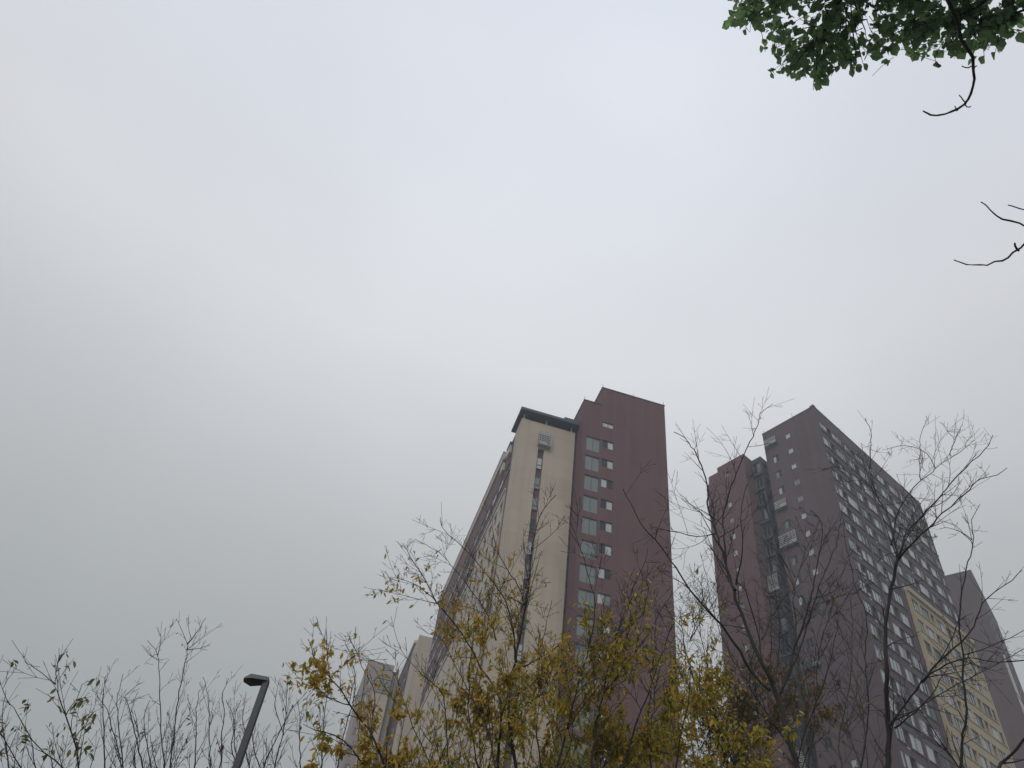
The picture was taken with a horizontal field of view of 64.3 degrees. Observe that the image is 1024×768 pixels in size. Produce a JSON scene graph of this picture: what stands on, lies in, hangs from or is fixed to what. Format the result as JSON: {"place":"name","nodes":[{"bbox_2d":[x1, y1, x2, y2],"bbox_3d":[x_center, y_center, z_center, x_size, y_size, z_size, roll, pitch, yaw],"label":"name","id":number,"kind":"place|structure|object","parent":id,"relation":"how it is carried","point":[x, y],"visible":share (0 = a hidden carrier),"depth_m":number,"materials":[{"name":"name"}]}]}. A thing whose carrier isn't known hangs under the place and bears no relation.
{"place":"outdoors","nodes":[
{"label":"outdoors","id":0,"kind":"place"},
{"bbox_2d":[0,0,1023,767],"label":"sky","id":1,"kind":"structure","parent":0,"point":[286,286],"materials":[{"name":"grey"}]},
{"label":"plaza","id":2,"kind":"structure","parent":0,"visible":0},
{"bbox_2d":[338,660,398,767],"bbox_3d":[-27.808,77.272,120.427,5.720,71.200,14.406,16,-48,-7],"label":"apartment tower","id":3,"kind":"structure","parent":2,"relation":"on","point":[384,702],"depth_m":137.06,"materials":[{"name":"grey paint"}]},
{"bbox_2d":[379,635,432,767],"bbox_3d":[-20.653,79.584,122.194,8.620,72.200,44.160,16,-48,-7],"label":"apartment tower","id":4,"kind":"structure","parent":2,"relation":"on","point":[409,680],"depth_m":128.36,"materials":[{"name":"beige concrete"}]},
{"bbox_2d":[407,387,681,767],"bbox_3d":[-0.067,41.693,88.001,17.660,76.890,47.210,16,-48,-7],"label":"apartment tower","id":5,"kind":"structure","parent":2,"relation":"on","point":[601,448],"depth_m":86.05,"materials":[{"name":"red paint"}]},
{"bbox_2d":[420,559,466,707],"bbox_3d":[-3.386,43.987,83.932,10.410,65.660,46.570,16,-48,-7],"label":"windows","id":6,"kind":"structure","parent":5,"relation":"in","point":[466,559],"depth_m":113.93,"materials":[{"name":"grey glass"}]},
{"bbox_2d":[516,643,522,660],"bbox_3d":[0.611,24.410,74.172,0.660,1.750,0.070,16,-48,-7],"label":"window","id":7,"kind":"structure","parent":5,"relation":"in","point":[520,645],"depth_m":74.22,"materials":[{"name":"grey glass"}]},
{"bbox_2d":[529,518,535,532],"bbox_3d":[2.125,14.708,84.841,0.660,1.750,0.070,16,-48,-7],"label":"window","id":8,"kind":"structure","parent":5,"relation":"in","point":[532,521],"depth_m":84.87,"materials":[{"name":"grey glass"}]},
{"bbox_2d":[531,496,537,510],"bbox_3d":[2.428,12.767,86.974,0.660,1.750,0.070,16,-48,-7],"label":"window","id":9,"kind":"structure","parent":5,"relation":"in","point":[534,505],"depth_m":86.95,"materials":[{"name":"grey glass"}]},
{"bbox_2d":[534,476,540,489],"bbox_3d":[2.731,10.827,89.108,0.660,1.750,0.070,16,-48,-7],"label":"window","id":10,"kind":"structure","parent":5,"relation":"in","point":[537,479],"depth_m":89.10,"materials":[{"name":"grey glass"}]},
{"bbox_2d":[536,457,542,469],"bbox_3d":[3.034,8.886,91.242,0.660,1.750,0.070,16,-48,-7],"label":"window","id":11,"kind":"structure","parent":5,"relation":"in","point":[539,460],"depth_m":91.21,"materials":[{"name":"grey glass"}]},
{"bbox_2d":[569,740,588,765],"bbox_3d":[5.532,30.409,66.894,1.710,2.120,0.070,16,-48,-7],"label":"window","id":12,"kind":"structure","parent":5,"relation":"in","point":[583,745],"depth_m":67.07,"materials":[{"name":"grey glass"}]},
{"bbox_2d":[571,706,590,731],"bbox_3d":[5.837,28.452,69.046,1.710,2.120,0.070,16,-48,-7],"label":"window","id":13,"kind":"structure","parent":5,"relation":"in","point":[588,714],"depth_m":69.08,"materials":[{"name":"grey glass"}]},
{"bbox_2d":[573,675,589,697],"bbox_3d":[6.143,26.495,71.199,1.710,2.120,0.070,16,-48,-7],"label":"window","id":14,"kind":"structure","parent":5,"relation":"in","point":[580,691],"depth_m":71.32,"materials":[{"name":"grey glass"}]},
{"bbox_2d":[575,644,592,667],"bbox_3d":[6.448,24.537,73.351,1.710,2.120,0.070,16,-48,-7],"label":"window","id":15,"kind":"structure","parent":5,"relation":"in","point":[582,646],"depth_m":73.47,"materials":[{"name":"grey glass"}]},
{"bbox_2d":[576,615,593,638],"bbox_3d":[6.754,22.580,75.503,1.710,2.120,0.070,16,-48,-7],"label":"window","id":16,"kind":"structure","parent":5,"relation":"in","point":[579,631],"depth_m":75.39,"materials":[{"name":"grey glass"}]},
{"bbox_2d":[577,588,594,610],"bbox_3d":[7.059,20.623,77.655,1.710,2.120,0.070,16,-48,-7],"label":"window","id":17,"kind":"structure","parent":5,"relation":"in","point":[585,594],"depth_m":77.81,"materials":[{"name":"grey glass"}]},
{"bbox_2d":[579,563,595,584],"bbox_3d":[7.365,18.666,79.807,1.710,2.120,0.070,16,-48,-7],"label":"window","id":18,"kind":"structure","parent":5,"relation":"in","point":[583,577],"depth_m":79.86,"materials":[{"name":"grey glass"}]},
{"bbox_2d":[580,539,596,559],"bbox_3d":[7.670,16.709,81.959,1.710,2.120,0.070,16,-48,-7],"label":"window","id":19,"kind":"structure","parent":5,"relation":"in","point":[586,550],"depth_m":82.00,"materials":[{"name":"grey glass"}]},
{"bbox_2d":[581,516,596,535],"bbox_3d":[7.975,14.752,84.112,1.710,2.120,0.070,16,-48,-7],"label":"window","id":20,"kind":"structure","parent":5,"relation":"in","point":[589,526],"depth_m":84.14,"materials":[{"name":"grey glass"}]},
{"bbox_2d":[582,495,597,513],"bbox_3d":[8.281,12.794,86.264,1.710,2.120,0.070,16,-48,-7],"label":"window","id":21,"kind":"structure","parent":5,"relation":"in","point":[590,504],"depth_m":86.32,"materials":[{"name":"grey glass"}]},
{"bbox_2d":[584,474,598,491],"bbox_3d":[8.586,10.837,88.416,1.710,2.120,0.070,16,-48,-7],"label":"window","id":22,"kind":"structure","parent":5,"relation":"in","point":[591,483],"depth_m":88.51,"materials":[{"name":"grey glass"}]},
{"bbox_2d":[585,455,598,471],"bbox_3d":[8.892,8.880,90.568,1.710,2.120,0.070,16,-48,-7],"label":"window","id":23,"kind":"structure","parent":5,"relation":"in","point":[591,463],"depth_m":90.64,"materials":[{"name":"grey glass"}]},
{"bbox_2d":[586,436,599,452],"bbox_3d":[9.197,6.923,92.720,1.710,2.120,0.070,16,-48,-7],"label":"window","id":24,"kind":"structure","parent":5,"relation":"in","point":[592,444],"depth_m":92.79,"materials":[{"name":"grey glass"}]},
{"bbox_2d":[597,592,610,605],"bbox_3d":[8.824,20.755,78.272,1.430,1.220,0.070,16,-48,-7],"label":"window","id":25,"kind":"structure","parent":5,"relation":"in","point":[608,598],"depth_m":78.36,"materials":[{"name":"grey glass"}]},
{"bbox_2d":[598,567,610,579],"bbox_3d":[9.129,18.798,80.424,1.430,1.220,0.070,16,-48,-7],"label":"window","id":26,"kind":"structure","parent":5,"relation":"in","point":[604,573],"depth_m":80.47,"materials":[{"name":"grey glass"}]},
{"bbox_2d":[599,543,611,555],"bbox_3d":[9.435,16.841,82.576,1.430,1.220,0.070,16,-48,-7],"label":"window","id":27,"kind":"structure","parent":5,"relation":"in","point":[604,547],"depth_m":82.64,"materials":[{"name":"grey glass"}]},
{"bbox_2d":[599,521,611,532],"bbox_3d":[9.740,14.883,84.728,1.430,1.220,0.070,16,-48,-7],"label":"window","id":28,"kind":"structure","parent":5,"relation":"in","point":[605,526],"depth_m":84.77,"materials":[{"name":"grey glass"}]},
{"bbox_2d":[600,499,612,509],"bbox_3d":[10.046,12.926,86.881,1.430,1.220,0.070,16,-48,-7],"label":"window","id":29,"kind":"structure","parent":5,"relation":"in","point":[605,504],"depth_m":86.97,"materials":[{"name":"grey glass"}]},
{"bbox_2d":[601,478,612,489],"bbox_3d":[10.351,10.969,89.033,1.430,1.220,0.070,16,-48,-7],"label":"window","id":30,"kind":"structure","parent":5,"relation":"in","point":[605,483],"depth_m":89.11,"materials":[{"name":"grey glass"}]},
{"bbox_2d":[601,459,612,468],"bbox_3d":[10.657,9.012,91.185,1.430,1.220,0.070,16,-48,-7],"label":"window","id":31,"kind":"structure","parent":5,"relation":"in","point":[604,463],"depth_m":91.23,"materials":[{"name":"grey glass"}]},
{"bbox_2d":[602,440,613,449],"bbox_3d":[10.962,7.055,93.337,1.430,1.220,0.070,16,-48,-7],"label":"window","id":32,"kind":"structure","parent":5,"relation":"in","point":[605,444],"depth_m":93.41,"materials":[{"name":"grey glass"}]},
{"bbox_2d":[708,404,1015,767],"bbox_3d":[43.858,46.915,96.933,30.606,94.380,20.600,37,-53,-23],"label":"apartment tower","id":33,"kind":"structure","parent":2,"relation":"on","point":[808,438],"depth_m":104.61,"materials":[{"name":"red paint"}]},
{"bbox_2d":[760,508,767,520],"bbox_3d":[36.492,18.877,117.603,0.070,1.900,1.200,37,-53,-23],"label":"window","id":34,"kind":"structure","parent":33,"relation":"in","point":[764,515],"depth_m":117.69,"materials":[{"name":"grey glass"}]},
{"bbox_2d":[763,525,770,537],"bbox_3d":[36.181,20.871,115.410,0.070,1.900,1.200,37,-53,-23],"label":"window","id":35,"kind":"structure","parent":33,"relation":"in","point":[766,531],"depth_m":115.48,"materials":[{"name":"grey glass"}]},
{"bbox_2d":[766,542,773,554],"bbox_3d":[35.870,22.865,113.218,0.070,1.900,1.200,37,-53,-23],"label":"window","id":36,"kind":"structure","parent":33,"relation":"in","point":[770,550],"depth_m":113.22,"materials":[{"name":"grey glass"}]},
{"bbox_2d":[768,559,776,572],"bbox_3d":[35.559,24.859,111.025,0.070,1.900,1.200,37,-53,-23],"label":"window","id":37,"kind":"structure","parent":33,"relation":"in","point":[770,564],"depth_m":111.00,"materials":[{"name":"grey glass"}]},
{"bbox_2d":[777,618,785,630],"bbox_3d":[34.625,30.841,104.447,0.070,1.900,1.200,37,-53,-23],"label":"window","id":38,"kind":"structure","parent":33,"relation":"in","point":[782,620],"depth_m":104.52,"materials":[{"name":"grey glass"}]},
{"bbox_2d":[780,638,789,652],"bbox_3d":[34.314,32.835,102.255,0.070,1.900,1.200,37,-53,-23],"label":"window","id":39,"kind":"structure","parent":33,"relation":"in","point":[783,648],"depth_m":102.30,"materials":[{"name":"grey glass"}]},
{"bbox_2d":[794,730,804,747],"bbox_3d":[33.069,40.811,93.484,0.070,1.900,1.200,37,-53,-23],"label":"window","id":40,"kind":"structure","parent":33,"relation":"in","point":[798,740],"depth_m":93.63,"materials":[{"name":"grey glass"}]},
{"bbox_2d":[806,638,813,648],"bbox_3d":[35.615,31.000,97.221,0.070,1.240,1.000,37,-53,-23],"label":"window","id":41,"kind":"structure","parent":33,"relation":"in","point":[809,642],"depth_m":97.30,"materials":[{"name":"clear glass"}]},
{"bbox_2d":[823,736,832,748],"bbox_3d":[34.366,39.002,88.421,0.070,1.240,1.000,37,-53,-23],"label":"window","id":42,"kind":"structure","parent":33,"relation":"in","point":[826,740],"depth_m":88.51,"materials":[{"name":"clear glass"}]},
{"bbox_2d":[848,496,858,510],"bbox_3d":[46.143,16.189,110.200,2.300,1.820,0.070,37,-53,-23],"label":"window","id":43,"kind":"structure","parent":33,"relation":"in","point":[851,501],"depth_m":110.42,"materials":[{"name":"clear glass"}]},
{"bbox_2d":[853,557,861,571],"bbox_3d":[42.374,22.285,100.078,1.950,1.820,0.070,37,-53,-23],"label":"window","id":44,"kind":"structure","parent":33,"relation":"in","point":[857,564],"depth_m":100.34,"materials":[{"name":"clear glass"}]},
{"bbox_2d":[852,512,862,527],"bbox_3d":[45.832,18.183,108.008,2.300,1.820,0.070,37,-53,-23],"label":"window","id":45,"kind":"structure","parent":33,"relation":"in","point":[856,519],"depth_m":108.26,"materials":[{"name":"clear glass"}]},
{"bbox_2d":[857,531,867,545],"bbox_3d":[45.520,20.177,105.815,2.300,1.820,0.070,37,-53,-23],"label":"window","id":46,"kind":"structure","parent":33,"relation":"in","point":[862,538],"depth_m":106.04,"materials":[{"name":"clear glass"}]},
{"bbox_2d":[862,549,872,565],"bbox_3d":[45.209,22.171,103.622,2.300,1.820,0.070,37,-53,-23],"label":"window","id":47,"kind":"structure","parent":33,"relation":"in","point":[867,557],"depth_m":103.85,"materials":[{"name":"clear glass"}]},
{"bbox_2d":[863,599,872,614],"bbox_3d":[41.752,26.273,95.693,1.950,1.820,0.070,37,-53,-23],"label":"window","id":48,"kind":"structure","parent":33,"relation":"in","point":[866,604],"depth_m":95.97,"materials":[{"name":"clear glass"}]},
{"bbox_2d":[724,421,1012,767],"bbox_3d":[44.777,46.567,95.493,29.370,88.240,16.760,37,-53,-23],"label":"windows","id":49,"kind":"structure","parent":33,"relation":"in","point":[757,469],"depth_m":114.54,"materials":[{"name":"grey glass"}]},
{"bbox_2d":[866,568,878,585],"bbox_3d":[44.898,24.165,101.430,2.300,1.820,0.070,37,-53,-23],"label":"window","id":50,"kind":"structure","parent":33,"relation":"in","point":[871,574],"depth_m":101.65,"materials":[{"name":"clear glass"}]},
{"bbox_2d":[868,621,878,638],"bbox_3d":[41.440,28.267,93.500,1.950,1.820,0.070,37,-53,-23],"label":"window","id":51,"kind":"structure","parent":33,"relation":"in","point":[873,628],"depth_m":93.72,"materials":[{"name":"grey glass"}]},
{"bbox_2d":[872,589,883,606],"bbox_3d":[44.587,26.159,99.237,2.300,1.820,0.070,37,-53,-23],"label":"window","id":52,"kind":"structure","parent":33,"relation":"in","point":[877,597],"depth_m":99.44,"materials":[{"name":"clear glass"}]},
{"bbox_2d":[874,644,883,661],"bbox_3d":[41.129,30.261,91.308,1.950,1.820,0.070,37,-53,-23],"label":"window","id":53,"kind":"structure","parent":33,"relation":"in","point":[878,652],"depth_m":91.61,"materials":[{"name":"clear glass"}]},
{"bbox_2d":[883,632,895,650],"bbox_3d":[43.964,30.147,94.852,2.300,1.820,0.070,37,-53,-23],"label":"window","id":54,"kind":"structure","parent":33,"relation":"in","point":[890,640],"depth_m":95.14,"materials":[{"name":"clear glass"}]},
{"bbox_2d":[889,696,897,713],"bbox_3d":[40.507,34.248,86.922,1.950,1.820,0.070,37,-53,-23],"label":"window","id":55,"kind":"structure","parent":33,"relation":"in","point":[891,701],"depth_m":87.14,"materials":[{"name":"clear glass"}]},
{"bbox_2d":[889,656,902,675],"bbox_3d":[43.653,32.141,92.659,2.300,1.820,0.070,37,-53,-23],"label":"window","id":56,"kind":"structure","parent":33,"relation":"in","point":[895,665],"depth_m":92.85,"materials":[{"name":"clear glass"}]},
{"bbox_2d":[892,622,900,636],"bbox_3d":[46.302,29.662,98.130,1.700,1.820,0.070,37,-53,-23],"label":"window","id":57,"kind":"structure","parent":33,"relation":"in","point":[896,628],"depth_m":98.38,"materials":[{"name":"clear glass"}]},
{"bbox_2d":[893,590,903,605],"bbox_3d":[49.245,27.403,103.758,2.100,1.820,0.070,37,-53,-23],"label":"window","id":58,"kind":"structure","parent":33,"relation":"in","point":[898,598],"depth_m":103.99,"materials":[{"name":"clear glass"}]},
{"bbox_2d":[894,723,904,741],"bbox_3d":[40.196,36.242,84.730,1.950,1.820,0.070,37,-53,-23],"label":"window","id":59,"kind":"structure","parent":33,"relation":"in","point":[899,733],"depth_m":84.91,"materials":[{"name":"grey glass"}]},
{"bbox_2d":[895,680,907,699],"bbox_3d":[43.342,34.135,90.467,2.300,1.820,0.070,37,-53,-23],"label":"window","id":60,"kind":"structure","parent":33,"relation":"in","point":[902,687],"depth_m":90.70,"materials":[{"name":"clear glass"}]},
{"bbox_2d":[898,644,907,660],"bbox_3d":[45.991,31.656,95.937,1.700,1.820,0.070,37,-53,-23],"label":"window","id":61,"kind":"structure","parent":33,"relation":"in","point":[902,650],"depth_m":96.12,"materials":[{"name":"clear glass"}]},
{"bbox_2d":[899,611,909,626],"bbox_3d":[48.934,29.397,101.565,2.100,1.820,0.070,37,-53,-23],"label":"window","id":62,"kind":"structure","parent":33,"relation":"in","point":[904,618],"depth_m":101.79,"materials":[{"name":"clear glass"}]},
{"bbox_2d":[900,750,911,767],"bbox_3d":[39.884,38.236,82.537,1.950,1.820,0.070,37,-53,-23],"label":"window","id":63,"kind":"structure","parent":33,"relation":"in","point":[906,761],"depth_m":82.78,"materials":[{"name":"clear glass"}]},
{"bbox_2d":[904,667,913,683],"bbox_3d":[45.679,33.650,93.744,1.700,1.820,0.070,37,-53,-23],"label":"window","id":64,"kind":"structure","parent":33,"relation":"in","point":[909,676],"depth_m":93.97,"materials":[{"name":"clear glass"}]},
{"bbox_2d":[903,708,916,727],"bbox_3d":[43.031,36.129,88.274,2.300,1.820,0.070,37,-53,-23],"label":"window","id":65,"kind":"structure","parent":33,"relation":"in","point":[911,720],"depth_m":88.40,"materials":[{"name":"grey glass"}]},
{"bbox_2d":[905,632,916,649],"bbox_3d":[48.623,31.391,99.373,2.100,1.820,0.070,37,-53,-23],"label":"window","id":66,"kind":"structure","parent":33,"relation":"in","point":[910,640],"depth_m":99.56,"materials":[{"name":"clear glass"}]},
{"bbox_2d":[909,733,923,754],"bbox_3d":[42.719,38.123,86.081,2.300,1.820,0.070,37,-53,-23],"label":"window","id":67,"kind":"structure","parent":33,"relation":"in","point":[916,744],"depth_m":86.25,"materials":[{"name":"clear glass"}]},
{"bbox_2d":[911,654,922,671],"bbox_3d":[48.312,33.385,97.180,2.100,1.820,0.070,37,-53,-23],"label":"window","id":68,"kind":"structure","parent":33,"relation":"in","point":[916,663],"depth_m":97.35,"materials":[{"name":"grey glass"}]},
{"bbox_2d":[918,717,927,734],"bbox_3d":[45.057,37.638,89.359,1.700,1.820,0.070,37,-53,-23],"label":"window","id":69,"kind":"structure","parent":33,"relation":"in","point":[922,725],"depth_m":89.60,"materials":[{"name":"grey glass"}]},
{"bbox_2d":[918,678,929,695],"bbox_3d":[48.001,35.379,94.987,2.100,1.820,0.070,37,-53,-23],"label":"window","id":70,"kind":"structure","parent":33,"relation":"in","point":[923,686],"depth_m":95.13,"materials":[{"name":"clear glass"}]},
{"bbox_2d":[919,583,929,597],"bbox_3d":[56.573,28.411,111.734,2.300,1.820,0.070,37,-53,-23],"label":"window","id":71,"kind":"structure","parent":33,"relation":"in","point":[923,589],"depth_m":111.94,"materials":[{"name":"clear glass"}]},
{"bbox_2d":[925,744,935,762],"bbox_3d":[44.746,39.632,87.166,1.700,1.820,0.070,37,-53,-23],"label":"window","id":72,"kind":"structure","parent":33,"relation":"in","point":[929,750],"depth_m":87.36,"materials":[{"name":"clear glass"}]},
{"bbox_2d":[925,703,936,720],"bbox_3d":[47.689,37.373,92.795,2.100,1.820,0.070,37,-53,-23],"label":"window","id":73,"kind":"structure","parent":33,"relation":"in","point":[931,713],"depth_m":92.94,"materials":[{"name":"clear glass"}]},
{"bbox_2d":[926,626,936,641],"bbox_3d":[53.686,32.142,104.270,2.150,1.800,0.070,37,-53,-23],"label":"window","id":74,"kind":"structure","parent":33,"relation":"in","point":[930,632],"depth_m":104.56,"materials":[{"name":"grey glass"}]},
{"bbox_2d":[939,754,950,767],"bbox_3d":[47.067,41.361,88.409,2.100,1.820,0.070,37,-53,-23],"label":"window","id":75,"kind":"structure","parent":33,"relation":"in","point":[945,764],"depth_m":88.66,"materials":[{"name":"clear glass"}]},
{"bbox_2d":[952,735,959,749],"bbox_3d":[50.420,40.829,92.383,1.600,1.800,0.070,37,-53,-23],"label":"window","id":76,"kind":"structure","parent":33,"relation":"in","point":[956,742],"depth_m":92.67,"materials":[{"name":"grey glass"}]},
{"bbox_2d":[954,717,964,732],"bbox_3d":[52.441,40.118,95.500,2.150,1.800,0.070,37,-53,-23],"label":"window","id":77,"kind":"structure","parent":33,"relation":"in","point":[959,724],"depth_m":95.82,"materials":[{"name":"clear glass"}]},
{"bbox_2d":[963,743,972,758],"bbox_3d":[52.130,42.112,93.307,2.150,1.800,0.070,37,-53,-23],"label":"window","id":78,"kind":"structure","parent":33,"relation":"in","point":[967,751],"depth_m":93.54,"materials":[{"name":"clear glass"}]},
{"bbox_2d":[966,690,977,706],"bbox_3d":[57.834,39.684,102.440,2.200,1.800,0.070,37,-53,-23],"label":"window","id":79,"kind":"structure","parent":33,"relation":"in","point":[971,697],"depth_m":102.72,"materials":[{"name":"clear glass"}]},
{"bbox_2d":[970,728,981,745],"bbox_3d":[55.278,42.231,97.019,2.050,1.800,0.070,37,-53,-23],"label":"window","id":80,"kind":"structure","parent":33,"relation":"in","point":[974,733],"depth_m":97.29,"materials":[{"name":"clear glass"}]},
{"bbox_2d":[974,713,984,729],"bbox_3d":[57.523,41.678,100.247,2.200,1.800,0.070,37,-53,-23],"label":"window","id":81,"kind":"structure","parent":33,"relation":"in","point":[979,721],"depth_m":100.50,"materials":[{"name":"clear glass"}]},
{"bbox_2d":[979,754,988,767],"bbox_3d":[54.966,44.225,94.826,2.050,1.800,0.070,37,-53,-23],"label":"window","id":82,"kind":"structure","parent":33,"relation":"in","point":[984,763],"depth_m":95.12,"materials":[{"name":"grey glass"}]},
{"bbox_2d":[982,737,992,753],"bbox_3d":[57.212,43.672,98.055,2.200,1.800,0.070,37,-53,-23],"label":"window","id":83,"kind":"structure","parent":33,"relation":"in","point":[987,746],"depth_m":98.33,"materials":[{"name":"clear glass"}]},
{"bbox_2d":[990,725,1000,741],"bbox_3d":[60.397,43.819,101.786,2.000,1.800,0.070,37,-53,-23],"label":"window","id":84,"kind":"structure","parent":33,"relation":"in","point":[994,731],"depth_m":102.05,"materials":[{"name":"grey glass"}]},
{"bbox_2d":[945,570,1023,767],"bbox_3d":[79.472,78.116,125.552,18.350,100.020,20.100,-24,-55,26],"label":"apartment tower","id":85,"kind":"structure","parent":2,"relation":"on","point":[1010,717],"depth_m":142.14,"materials":[{"name":"red paint"}]},
{"label":"ground","id":86,"kind":"structure","parent":0,"visible":0},
{"bbox_2d":[0,683,74,767],"bbox_3d":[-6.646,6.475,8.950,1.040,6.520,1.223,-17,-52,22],"label":"bare sapling","id":87,"kind":"object","parent":86,"relation":"on","point":[6,752],"visible":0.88,"depth_m":10.63,"materials":[{"name":"brown plant"}]},
{"bbox_2d":[0,639,105,767],"bbox_3d":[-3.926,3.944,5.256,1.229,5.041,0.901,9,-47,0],"label":"sparse tree","id":88,"kind":"object","parent":86,"relation":"on","point":[82,719],"visible":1,"depth_m":6.62,"materials":[{"name":"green plant"}]},
{"bbox_2d":[85,658,149,767],"bbox_3d":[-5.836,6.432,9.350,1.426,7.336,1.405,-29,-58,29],"label":"bare sapling","id":89,"kind":"object","parent":86,"relation":"on","point":[118,755],"visible":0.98,"depth_m":11.06,"materials":[{"name":"brown plant"}]},
{"bbox_2d":[126,701,191,767],"bbox_3d":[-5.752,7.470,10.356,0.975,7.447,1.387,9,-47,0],"label":"bare sapling","id":90,"kind":"object","parent":86,"relation":"on","point":[152,751],"visible":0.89,"depth_m":12.48,"materials":[{"name":"brown plant"}]},
{"bbox_2d":[141,611,221,767],"bbox_3d":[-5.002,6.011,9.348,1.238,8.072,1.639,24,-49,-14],"label":"bare sapling","id":91,"kind":"object","parent":86,"relation":"on","point":[173,733],"visible":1,"depth_m":11.34,"materials":[{"name":"brown plant"}]},
{"bbox_2d":[185,666,273,767],"bbox_3d":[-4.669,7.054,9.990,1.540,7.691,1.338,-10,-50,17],"label":"bare sapling","id":92,"kind":"object","parent":86,"relation":"on","point":[219,751],"visible":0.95,"depth_m":11.89,"materials":[{"name":"brown plant"}]},
{"bbox_2d":[232,674,269,767],"bbox_3d":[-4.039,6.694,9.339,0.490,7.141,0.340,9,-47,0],"label":"street lamp","id":93,"kind":"object","parent":86,"relation":"on","point":[256,680],"visible":1,"depth_m":11.54,"materials":[{"name":"grey metal"}]},
{"bbox_2d":[220,693,281,767],"bbox_3d":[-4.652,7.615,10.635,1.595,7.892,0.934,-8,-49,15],"label":"bare sapling","id":94,"kind":"object","parent":86,"relation":"on","point":[242,728],"visible":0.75,"depth_m":12.85,"materials":[{"name":"brown plant"}]},
{"bbox_2d":[260,666,314,767],"bbox_3d":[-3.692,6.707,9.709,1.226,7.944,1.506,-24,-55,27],"label":"bare sapling","id":95,"kind":"object","parent":86,"relation":"on","point":[283,732],"visible":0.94,"depth_m":11.67,"materials":[{"name":"brown plant"}]},
{"bbox_2d":[303,642,368,767],"bbox_3d":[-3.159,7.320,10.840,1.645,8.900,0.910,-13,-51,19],"label":"bare sapling","id":96,"kind":"object","parent":86,"relation":"on","point":[340,729],"visible":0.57,"depth_m":12.90,"materials":[{"name":"brown plant"}]},
{"bbox_2d":[282,616,436,767],"bbox_3d":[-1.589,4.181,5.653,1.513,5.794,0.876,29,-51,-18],"label":"yellow tree","id":97,"kind":"object","parent":86,"relation":"on","point":[389,760],"visible":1,"depth_m":6.92,"materials":[{"name":"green plant"}]},
{"bbox_2d":[358,609,548,767],"bbox_3d":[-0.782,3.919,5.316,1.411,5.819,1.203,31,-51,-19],"label":"yellow tree","id":98,"kind":"object","parent":86,"relation":"on","point":[418,712],"visible":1,"depth_m":6.74,"materials":[{"name":"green plant"}]},
{"bbox_2d":[365,486,579,767],"bbox_3d":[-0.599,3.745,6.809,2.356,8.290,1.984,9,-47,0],"label":"yellow tree","id":99,"kind":"object","parent":86,"relation":"on","point":[508,682],"visible":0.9,"depth_m":8.19,"materials":[{"name":"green plant"}]},
{"bbox_2d":[409,702,696,767],"bbox_3d":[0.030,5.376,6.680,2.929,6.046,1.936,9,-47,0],"label":"yellow tree","id":100,"kind":"object","parent":86,"relation":"on","point":[574,753],"visible":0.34,"depth_m":8.48,"materials":[{"name":"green plant"}]},
{"bbox_2d":[484,489,803,767],"bbox_3d":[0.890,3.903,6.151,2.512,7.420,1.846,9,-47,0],"label":"yellow tree","id":101,"kind":"object","parent":86,"relation":"on","point":[628,749],"visible":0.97,"depth_m":7.27,"materials":[{"name":"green plant"}]},
{"bbox_2d":[639,553,793,767],"bbox_3d":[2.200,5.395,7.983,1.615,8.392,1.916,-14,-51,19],"label":"yellow tree","id":102,"kind":"object","parent":86,"relation":"on","point":[709,717],"visible":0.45,"depth_m":9.77,"materials":[{"name":"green plant"}]},
{"bbox_2d":[623,388,880,767],"bbox_3d":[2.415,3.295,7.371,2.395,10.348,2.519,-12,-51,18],"label":"bare tree","id":103,"kind":"object","parent":86,"relation":"on","point":[795,757],"visible":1,"depth_m":8.63,"materials":[{"name":"brown plant"}]},
{"bbox_2d":[668,612,849,767],"bbox_3d":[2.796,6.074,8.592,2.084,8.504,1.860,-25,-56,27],"label":"tree","id":104,"kind":"object","parent":86,"relation":"on","point":[753,718],"visible":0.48,"depth_m":10.36,"materials":[{"name":"yellow plant"}]},
{"bbox_2d":[745,469,840,767],"bbox_3d":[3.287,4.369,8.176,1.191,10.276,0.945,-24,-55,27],"label":"bare tree","id":105,"kind":"object","parent":86,"relation":"on","point":[804,724],"visible":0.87,"depth_m":9.94,"materials":[{"name":"brown plant"}]},
{"bbox_2d":[797,595,892,767],"bbox_3d":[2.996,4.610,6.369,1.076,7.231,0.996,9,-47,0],"label":"bare tree","id":106,"kind":"object","parent":86,"relation":"on","point":[859,705],"visible":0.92,"depth_m":7.92,"materials":[{"name":"brown plant"}]},
{"bbox_2d":[722,0,1023,265],"bbox_3d":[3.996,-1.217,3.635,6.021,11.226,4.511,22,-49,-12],"label":"broadleaf tree","id":107,"kind":"object","parent":86,"relation":"on","point":[921,24],"visible":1,"depth_m":7.38,"materials":[{"name":"green plant"}]},
{"bbox_2d":[806,411,1023,767],"bbox_3d":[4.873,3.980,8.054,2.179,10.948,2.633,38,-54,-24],"label":"bare tree","id":108,"kind":"object","parent":86,"relation":"on","point":[886,716],"visible":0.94,"depth_m":9.45,"materials":[{"name":"brown plant"}]},
{"bbox_2d":[912,493,1023,767],"bbox_3d":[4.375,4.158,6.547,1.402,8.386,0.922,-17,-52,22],"label":"bare tree","id":109,"kind":"object","parent":86,"relation":"on","point":[966,715],"visible":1,"depth_m":8.12,"materials":[{"name":"brown plant"}]},
{"bbox_2d":[935,693,1023,767],"bbox_3d":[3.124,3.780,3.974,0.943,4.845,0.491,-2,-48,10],"label":"bare tree","id":110,"kind":"object","parent":86,"relation":"on","point":[1005,759],"visible":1,"depth_m":5.32,"materials":[{"name":"brown plant"}]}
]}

